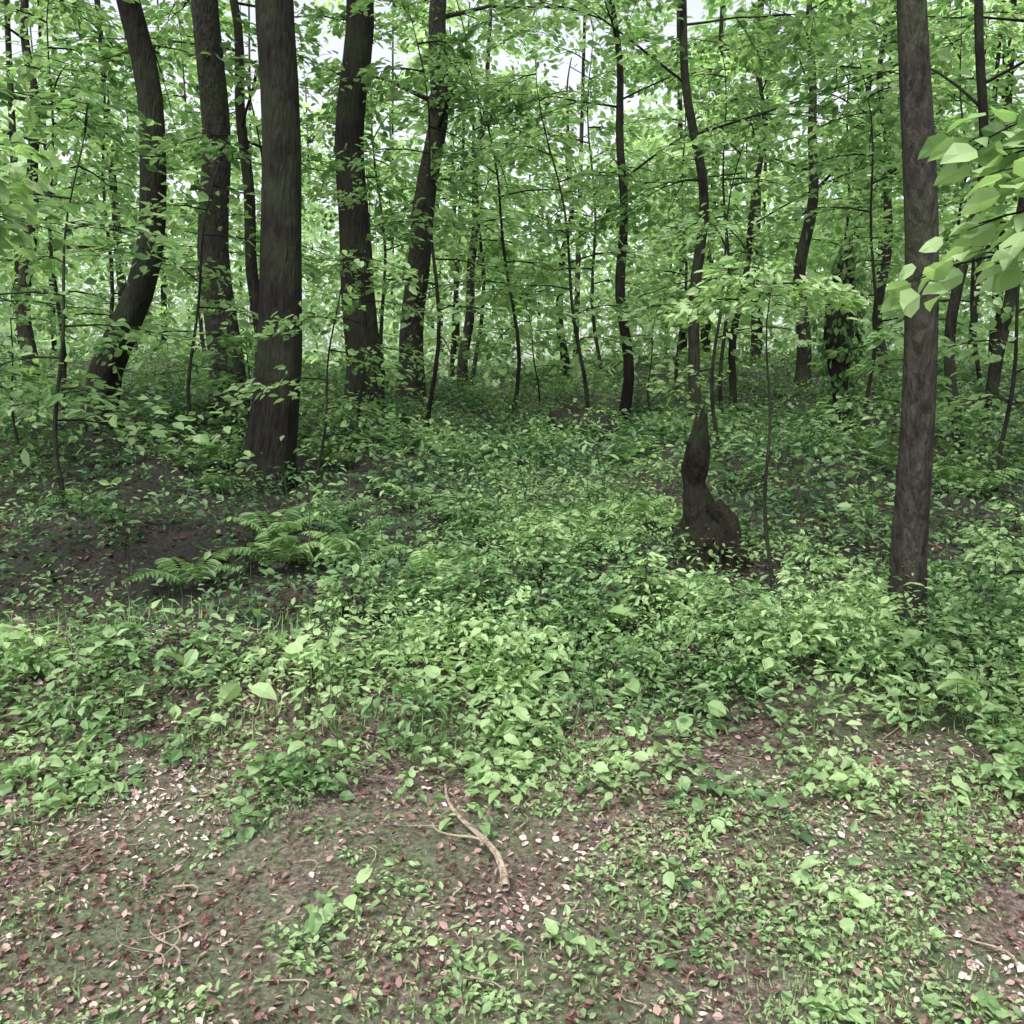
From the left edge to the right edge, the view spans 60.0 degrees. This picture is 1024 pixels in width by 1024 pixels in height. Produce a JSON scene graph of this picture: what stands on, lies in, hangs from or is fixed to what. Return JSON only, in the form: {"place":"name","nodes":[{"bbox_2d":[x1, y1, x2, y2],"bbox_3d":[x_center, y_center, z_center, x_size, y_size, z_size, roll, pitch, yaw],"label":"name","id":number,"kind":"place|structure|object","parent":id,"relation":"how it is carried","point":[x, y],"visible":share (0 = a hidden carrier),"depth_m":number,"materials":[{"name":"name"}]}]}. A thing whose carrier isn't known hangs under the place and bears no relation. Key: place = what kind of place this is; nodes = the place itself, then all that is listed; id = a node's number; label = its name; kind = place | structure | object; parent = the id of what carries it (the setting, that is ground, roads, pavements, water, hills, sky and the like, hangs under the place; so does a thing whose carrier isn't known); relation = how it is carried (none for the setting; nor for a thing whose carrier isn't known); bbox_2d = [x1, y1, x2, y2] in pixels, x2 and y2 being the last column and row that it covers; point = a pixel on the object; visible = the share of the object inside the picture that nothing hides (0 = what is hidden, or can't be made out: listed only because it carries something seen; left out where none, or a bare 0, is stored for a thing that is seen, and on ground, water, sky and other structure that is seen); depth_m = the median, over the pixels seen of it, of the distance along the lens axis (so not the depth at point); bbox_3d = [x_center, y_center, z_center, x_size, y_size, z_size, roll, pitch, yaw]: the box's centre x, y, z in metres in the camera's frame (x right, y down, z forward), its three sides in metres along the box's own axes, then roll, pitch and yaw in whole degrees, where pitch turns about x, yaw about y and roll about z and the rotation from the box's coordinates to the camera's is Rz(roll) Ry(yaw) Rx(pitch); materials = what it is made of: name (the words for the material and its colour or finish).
{"place":"outdoors","nodes":[
{"label":"outdoors","id":0,"kind":"place"},
{"bbox_2d":[0,352,1023,1023],"bbox_3d":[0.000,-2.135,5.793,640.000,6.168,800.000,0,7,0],"label":"ground","id":1,"kind":"structure","parent":0,"point":[254,848],"depth_m":3.25,"materials":[{"name":"brown soil"}]},
{"bbox_2d":[0,130,78,270],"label":"hazel shrub","id":2,"kind":"object","parent":1,"relation":"on","point":[20,147],"visible":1,"depth_m":4.76,"materials":[{"name":"green plant"}]},
{"bbox_2d":[0,85,124,425],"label":"sapling tree","id":3,"kind":"object","parent":1,"relation":"on","point":[32,385],"visible":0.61,"depth_m":8.07,"materials":[{"name":"green plant"}]},
{"bbox_2d":[0,276,134,468],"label":"sapling tree","id":4,"kind":"object","parent":1,"relation":"on","point":[11,351],"visible":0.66,"depth_m":8.95,"materials":[{"name":"green plant"}]},
{"bbox_2d":[0,0,198,410],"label":"sapling tree","id":5,"kind":"object","parent":1,"relation":"on","point":[23,72],"visible":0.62,"depth_m":11.63,"materials":[{"name":"green plant"}]},
{"bbox_2d":[0,0,220,217],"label":"slender tree","id":6,"kind":"object","parent":1,"relation":"on","point":[98,132],"visible":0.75,"depth_m":9.83,"materials":[{"name":"green plant"}]},
{"bbox_2d":[0,80,223,514],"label":"sapling tree","id":7,"kind":"object","parent":1,"relation":"on","point":[57,397],"visible":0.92,"depth_m":6.81,"materials":[{"name":"green plant"}]},
{"bbox_2d":[0,0,233,325],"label":"sapling tree","id":8,"kind":"object","parent":1,"relation":"on","point":[76,143],"visible":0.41,"depth_m":15.34,"materials":[{"name":"green plant"}]},
{"bbox_2d":[0,0,233,377],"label":"slender tree","id":9,"kind":"object","parent":1,"relation":"on","point":[25,331],"visible":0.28,"depth_m":18.57,"materials":[{"name":"green plant"}]},
{"bbox_2d":[35,0,258,435],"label":"deciduous tree","id":10,"kind":"object","parent":1,"relation":"on","point":[134,303],"visible":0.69,"depth_m":10.60,"materials":[{"name":"brown plant"}]},
{"bbox_2d":[53,123,316,459],"bbox_3d":[-3.479,-2.402,10.011,2.501,3.706,3.491,-2,7,-14],"label":"sapling tree","id":11,"kind":"object","parent":1,"relation":"on","point":[206,150],"visible":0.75,"depth_m":9.68,"materials":[{"name":"green plant"}]},
{"bbox_2d":[111,0,261,362],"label":"sapling tree","id":12,"kind":"object","parent":1,"relation":"on","point":[184,96],"visible":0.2,"depth_m":25.92,"materials":[{"name":"green plant"}]},
{"bbox_2d":[128,0,259,424],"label":"deciduous tree","id":13,"kind":"object","parent":1,"relation":"on","point":[204,21],"visible":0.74,"depth_m":12.02,"materials":[{"name":"brown plant"}]},
{"bbox_2d":[0,0,407,383],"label":"deciduous tree","id":14,"kind":"object","parent":1,"relation":"on","point":[252,276],"visible":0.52,"depth_m":15.40,"materials":[{"name":"green plant"}]},
{"bbox_2d":[180,292,318,437],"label":"sapling tree","id":15,"kind":"object","parent":1,"relation":"on","point":[227,343],"visible":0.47,"depth_m":10.61,"materials":[{"name":"green plant"}]},
{"bbox_2d":[159,0,375,315],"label":"sapling tree","id":16,"kind":"object","parent":1,"relation":"on","point":[191,67],"visible":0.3,"depth_m":19.04,"materials":[{"name":"green plant"}]},
{"bbox_2d":[234,0,301,494],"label":"deciduous tree","id":17,"kind":"object","parent":1,"relation":"on","point":[270,423],"visible":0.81,"depth_m":8.64,"materials":[{"name":"brown plant"}]},
{"bbox_2d":[216,249,419,497],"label":"sapling tree","id":18,"kind":"object","parent":1,"relation":"on","point":[350,304],"visible":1,"depth_m":8.11,"materials":[{"name":"green plant"}]},
{"bbox_2d":[300,0,394,419],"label":"deciduous tree","id":19,"kind":"object","parent":1,"relation":"on","point":[349,110],"visible":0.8,"depth_m":13.41,"materials":[{"name":"brown plant"}]},
{"bbox_2d":[306,547,402,616],"bbox_3d":[-0.893,0.440,5.049,0.520,0.485,0.665,-3,7,-23],"label":"leafy bush","id":20,"kind":"object","parent":1,"relation":"on","point":[366,567],"visible":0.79,"depth_m":4.92,"materials":[{"name":"green plant"}]},
{"bbox_2d":[303,170,437,434],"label":"sapling tree","id":21,"kind":"object","parent":1,"relation":"on","point":[353,264],"visible":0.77,"depth_m":11.98,"materials":[{"name":"green plant"}]},
{"bbox_2d":[301,5,480,391],"bbox_3d":[-2.929,-6.679,19.816,3.625,8.045,4.608,-5,8,-35],"label":"sapling tree","id":22,"kind":"object","parent":1,"relation":"on","point":[394,27],"visible":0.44,"depth_m":19.17,"materials":[{"name":"green plant"}]},
{"bbox_2d":[321,0,540,432],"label":"sapling tree","id":23,"kind":"object","parent":1,"relation":"on","point":[365,74],"visible":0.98,"depth_m":12.39,"materials":[{"name":"green plant"}]},
{"bbox_2d":[367,0,586,384],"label":"slender tree","id":24,"kind":"object","parent":1,"relation":"on","point":[467,331],"visible":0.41,"depth_m":24.22,"materials":[{"name":"green plant"}]},
{"bbox_2d":[371,0,587,384],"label":"sapling tree","id":25,"kind":"object","parent":1,"relation":"on","point":[543,204],"visible":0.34,"depth_m":23.97,"materials":[{"name":"green plant"}]},
{"bbox_2d":[429,544,543,646],"bbox_3d":[-0.138,0.449,4.853,0.650,0.532,0.683,0,7,0],"label":"leafy bush","id":26,"kind":"object","parent":1,"relation":"on","point":[469,574],"visible":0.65,"depth_m":4.77,"materials":[{"name":"green plant"}]},
{"bbox_2d":[307,0,675,408],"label":"deciduous tree","id":27,"kind":"object","parent":1,"relation":"on","point":[419,260],"visible":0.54,"depth_m":16.30,"materials":[{"name":"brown plant"}]},
{"bbox_2d":[0,546,1023,1023],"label":"roadside undergrowth","id":28,"kind":"object","parent":1,"relation":"on","point":[954,684],"visible":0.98,"depth_m":3.77,"materials":[{"name":"green plant"}]},
{"bbox_2d":[0,344,1023,640],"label":"forest floor plants","id":29,"kind":"object","parent":1,"relation":"on","point":[566,442],"visible":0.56,"depth_m":8.31,"materials":[{"name":"green plant"}]},
{"bbox_2d":[0,0,1023,386],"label":"distant trees","id":30,"kind":"object","parent":1,"relation":"on","point":[312,236],"visible":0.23,"depth_m":30.78,"materials":[{"name":"green plant"}]},
{"bbox_2d":[0,369,1023,1023],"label":"leaf litter","id":31,"kind":"object","parent":1,"relation":"on","point":[204,921],"visible":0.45,"depth_m":3.00,"materials":[{"name":"brown plant"}]},
{"bbox_2d":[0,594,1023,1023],"bbox_3d":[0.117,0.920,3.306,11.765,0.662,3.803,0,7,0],"label":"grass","id":32,"kind":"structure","parent":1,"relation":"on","point":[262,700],"depth_m":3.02,"materials":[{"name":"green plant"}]},
{"bbox_2d":[0,627,1023,1023],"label":"fallen twigs","id":33,"kind":"object","parent":1,"relation":"on","point":[442,831],"depth_m":2.93,"materials":[{"name":"brown wood"}]},
{"bbox_2d":[406,29,619,413],"bbox_3d":[-0.357,-5.339,16.847,3.489,7.099,4.734,-3,7,-24],"label":"sapling tree","id":34,"kind":"object","parent":1,"relation":"on","point":[468,108],"visible":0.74,"depth_m":16.39,"materials":[{"name":"green plant"}]},
{"bbox_2d":[20,368,1023,604],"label":"ferns","id":35,"kind":"object","parent":1,"relation":"on","point":[288,549],"visible":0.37,"depth_m":7.13,"materials":[{"name":"green plant"}]},
{"bbox_2d":[492,512,577,587],"bbox_3d":[0.159,0.251,5.762,0.580,0.488,0.623,0,7,0],"label":"leafy bush","id":36,"kind":"object","parent":1,"relation":"on","point":[554,527],"visible":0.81,"depth_m":5.70,"materials":[{"name":"green plant"}]},
{"bbox_2d":[463,269,609,412],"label":"sapling tree","id":37,"kind":"object","parent":1,"relation":"on","point":[545,342],"visible":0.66,"depth_m":18.56,"materials":[{"name":"green plant"}]},
{"bbox_2d":[487,57,646,375],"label":"slender tree","id":38,"kind":"object","parent":1,"relation":"on","point":[603,94],"visible":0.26,"depth_m":29.24,"materials":[{"name":"green plant"}]},
{"bbox_2d":[467,60,674,410],"bbox_3d":[0.988,-4.282,14.555,3.389,6.002,3.111,0,7,0],"label":"sapling tree","id":39,"kind":"object","parent":1,"relation":"on","point":[545,237],"visible":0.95,"depth_m":14.56,"materials":[{"name":"green plant"}]},
{"bbox_2d":[547,406,617,442],"bbox_3d":[1.053,-1.230,13.322,0.942,0.716,0.716,-3,7,-24],"label":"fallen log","id":40,"kind":"object","parent":1,"relation":"on","point":[558,414],"visible":0.33,"depth_m":13.09,"materials":[{"name":"brown wood"}]},
{"bbox_2d":[496,0,689,382],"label":"sapling tree","id":41,"kind":"object","parent":1,"relation":"on","point":[592,297],"visible":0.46,"depth_m":24.95,"materials":[{"name":"green plant"}]},
{"bbox_2d":[452,0,783,424],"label":"slender tree","id":42,"kind":"object","parent":1,"relation":"on","point":[628,384],"visible":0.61,"depth_m":16.35,"materials":[{"name":"green plant"}]},
{"bbox_2d":[594,536,697,637],"bbox_3d":[0.742,0.418,4.974,0.561,0.576,0.716,0,7,0],"label":"leafy bush","id":43,"kind":"object","parent":1,"relation":"on","point":[642,563],"visible":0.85,"depth_m":4.91,"materials":[{"name":"green plant"}]},
{"bbox_2d":[568,289,726,412],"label":"sapling tree","id":44,"kind":"object","parent":1,"relation":"on","point":[665,339],"visible":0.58,"depth_m":17.65,"materials":[{"name":"green plant"}]},
{"bbox_2d":[611,40,783,393],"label":"sapling tree","id":45,"kind":"object","parent":1,"relation":"on","point":[651,72],"visible":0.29,"depth_m":21.40,"materials":[{"name":"green plant"}]},
{"bbox_2d":[666,405,749,573],"bbox_3d":[1.358,-0.167,6.216,0.606,1.165,0.696,0,7,0],"label":"tree stump","id":46,"kind":"object","parent":1,"relation":"on","point":[702,507],"visible":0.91,"depth_m":6.06,"materials":[{"name":"brown wood"}]},
{"bbox_2d":[609,106,819,449],"bbox_3d":[2.439,-2.729,10.675,2.427,4.206,2.377,0,7,0],"label":"sapling tree","id":47,"kind":"object","parent":1,"relation":"on","point":[701,139],"visible":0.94,"depth_m":10.76,"materials":[{"name":"green plant"}]},
{"bbox_2d":[669,569,780,657],"bbox_3d":[1.135,0.540,4.567,0.520,0.483,0.523,-5,8,-39],"label":"leafy bush","id":48,"kind":"object","parent":1,"relation":"on","point":[702,602],"visible":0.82,"depth_m":4.54,"materials":[{"name":"green plant"}]},
{"bbox_2d":[558,0,902,408],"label":"slender tree","id":49,"kind":"object","parent":1,"relation":"on","point":[859,176],"visible":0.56,"depth_m":17.72,"materials":[{"name":"green plant"}]},
{"bbox_2d":[452,0,1023,418],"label":"slender tree","id":50,"kind":"object","parent":1,"relation":"on","point":[769,36],"visible":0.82,"depth_m":13.31,"materials":[{"name":"green plant"}]},
{"bbox_2d":[618,37,857,417],"bbox_3d":[3.799,-4.913,15.771,3.978,6.518,4.333,0,7,0],"label":"sapling tree","id":51,"kind":"object","parent":1,"relation":"on","point":[766,104],"visible":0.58,"depth_m":15.54,"materials":[{"name":"green plant"}]},
{"bbox_2d":[662,245,868,595],"bbox_3d":[1.560,-0.504,5.572,1.273,2.223,0.845,0,7,0],"label":"hornbeam sapling","id":52,"kind":"object","parent":1,"relation":"on","point":[704,300],"visible":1,"depth_m":5.41,"materials":[{"name":"green plant"}]},
{"bbox_2d":[645,0,961,388],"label":"slender tree","id":53,"kind":"object","parent":1,"relation":"on","point":[803,359],"visible":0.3,"depth_m":19.43,"materials":[{"name":"green plant"}]},
{"bbox_2d":[750,548,868,624],"bbox_3d":[1.751,0.464,5.083,0.614,0.518,0.571,-6,9,-42],"label":"leafy bush","id":54,"kind":"object","parent":1,"relation":"on","point":[796,576],"visible":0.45,"depth_m":5.02,"materials":[{"name":"green plant"}]},
{"bbox_2d":[806,231,872,434],"bbox_3d":[4.545,-2.432,12.348,0.887,2.867,0.855,4,8,31],"label":"ivy covered snag","id":55,"kind":"object","parent":1,"relation":"on","point":[838,328],"visible":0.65,"depth_m":12.19,"materials":[{"name":"green plant"}]},
{"bbox_2d":[747,1,967,313],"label":"sapling tree","id":56,"kind":"object","parent":1,"relation":"on","point":[785,158],"visible":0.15,"depth_m":24.18,"materials":[{"name":"green plant"}]},
{"bbox_2d":[696,0,1023,372],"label":"slender tree","id":57,"kind":"object","parent":1,"relation":"on","point":[882,288],"visible":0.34,"depth_m":20.44,"materials":[{"name":"green plant"}]},
{"bbox_2d":[766,53,983,439],"bbox_3d":[4.483,-3.250,11.219,2.342,4.804,2.466,0,7,0],"label":"sapling tree","id":58,"kind":"object","parent":1,"relation":"on","point":[863,152],"visible":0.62,"depth_m":11.19,"materials":[{"name":"green plant"}]},
{"bbox_2d":[741,0,1023,463],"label":"slender tree","id":59,"kind":"object","parent":1,"relation":"on","point":[981,104],"visible":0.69,"depth_m":10.62,"materials":[{"name":"green plant"}]},
{"bbox_2d":[806,324,976,450],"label":"sapling tree","id":60,"kind":"object","parent":1,"relation":"on","point":[873,336],"visible":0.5,"depth_m":9.31,"materials":[{"name":"green plant"}]},
{"bbox_2d":[885,0,938,644],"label":"deciduous tree","id":61,"kind":"object","parent":1,"relation":"on","point":[910,530],"visible":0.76,"depth_m":4.42,"materials":[{"name":"brown plant"}]},
{"bbox_2d":[839,0,1023,422],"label":"slender tree","id":62,"kind":"object","parent":1,"relation":"on","point":[994,372],"visible":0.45,"depth_m":12.67,"materials":[{"name":"green plant"}]},
{"bbox_2d":[846,0,1020,242],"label":"slender tree","id":63,"kind":"object","parent":1,"relation":"on","point":[889,190],"visible":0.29,"depth_m":15.29,"materials":[{"name":"green plant"}]},
{"bbox_2d":[855,2,1023,391],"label":"sapling tree","id":64,"kind":"object","parent":1,"relation":"on","point":[1003,29],"visible":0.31,"depth_m":16.40,"materials":[{"name":"green plant"}]},
{"bbox_2d":[874,0,1023,308],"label":"sapling tree","id":65,"kind":"object","parent":1,"relation":"on","point":[1004,51],"visible":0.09,"depth_m":25.99,"materials":[{"name":"green plant"}]},
{"bbox_2d":[880,98,1023,317],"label":"hazel shrub","id":66,"kind":"object","parent":1,"relation":"on","point":[955,155],"visible":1,"depth_m":2.94,"materials":[{"name":"green plant"}]},
{"bbox_2d":[927,520,1023,623],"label":"leafy bush","id":67,"kind":"object","parent":1,"relation":"on","point":[985,546],"visible":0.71,"depth_m":4.72,"materials":[{"name":"green plant"}]},
{"bbox_2d":[935,161,1023,493],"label":"sapling tree","id":68,"kind":"object","parent":1,"relation":"on","point":[958,403],"visible":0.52,"depth_m":7.99,"materials":[{"name":"green plant"}]},
{"bbox_2d":[961,497,1023,578],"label":"leafy bush","id":69,"kind":"object","parent":1,"relation":"on","point":[995,505],"visible":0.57,"depth_m":5.69,"materials":[{"name":"green plant"}]},
{"bbox_2d":[0,0,1023,366],"label":"sky","id":70,"kind":"structure","parent":0,"point":[694,7],"materials":[{"name":"white"}]}
]}

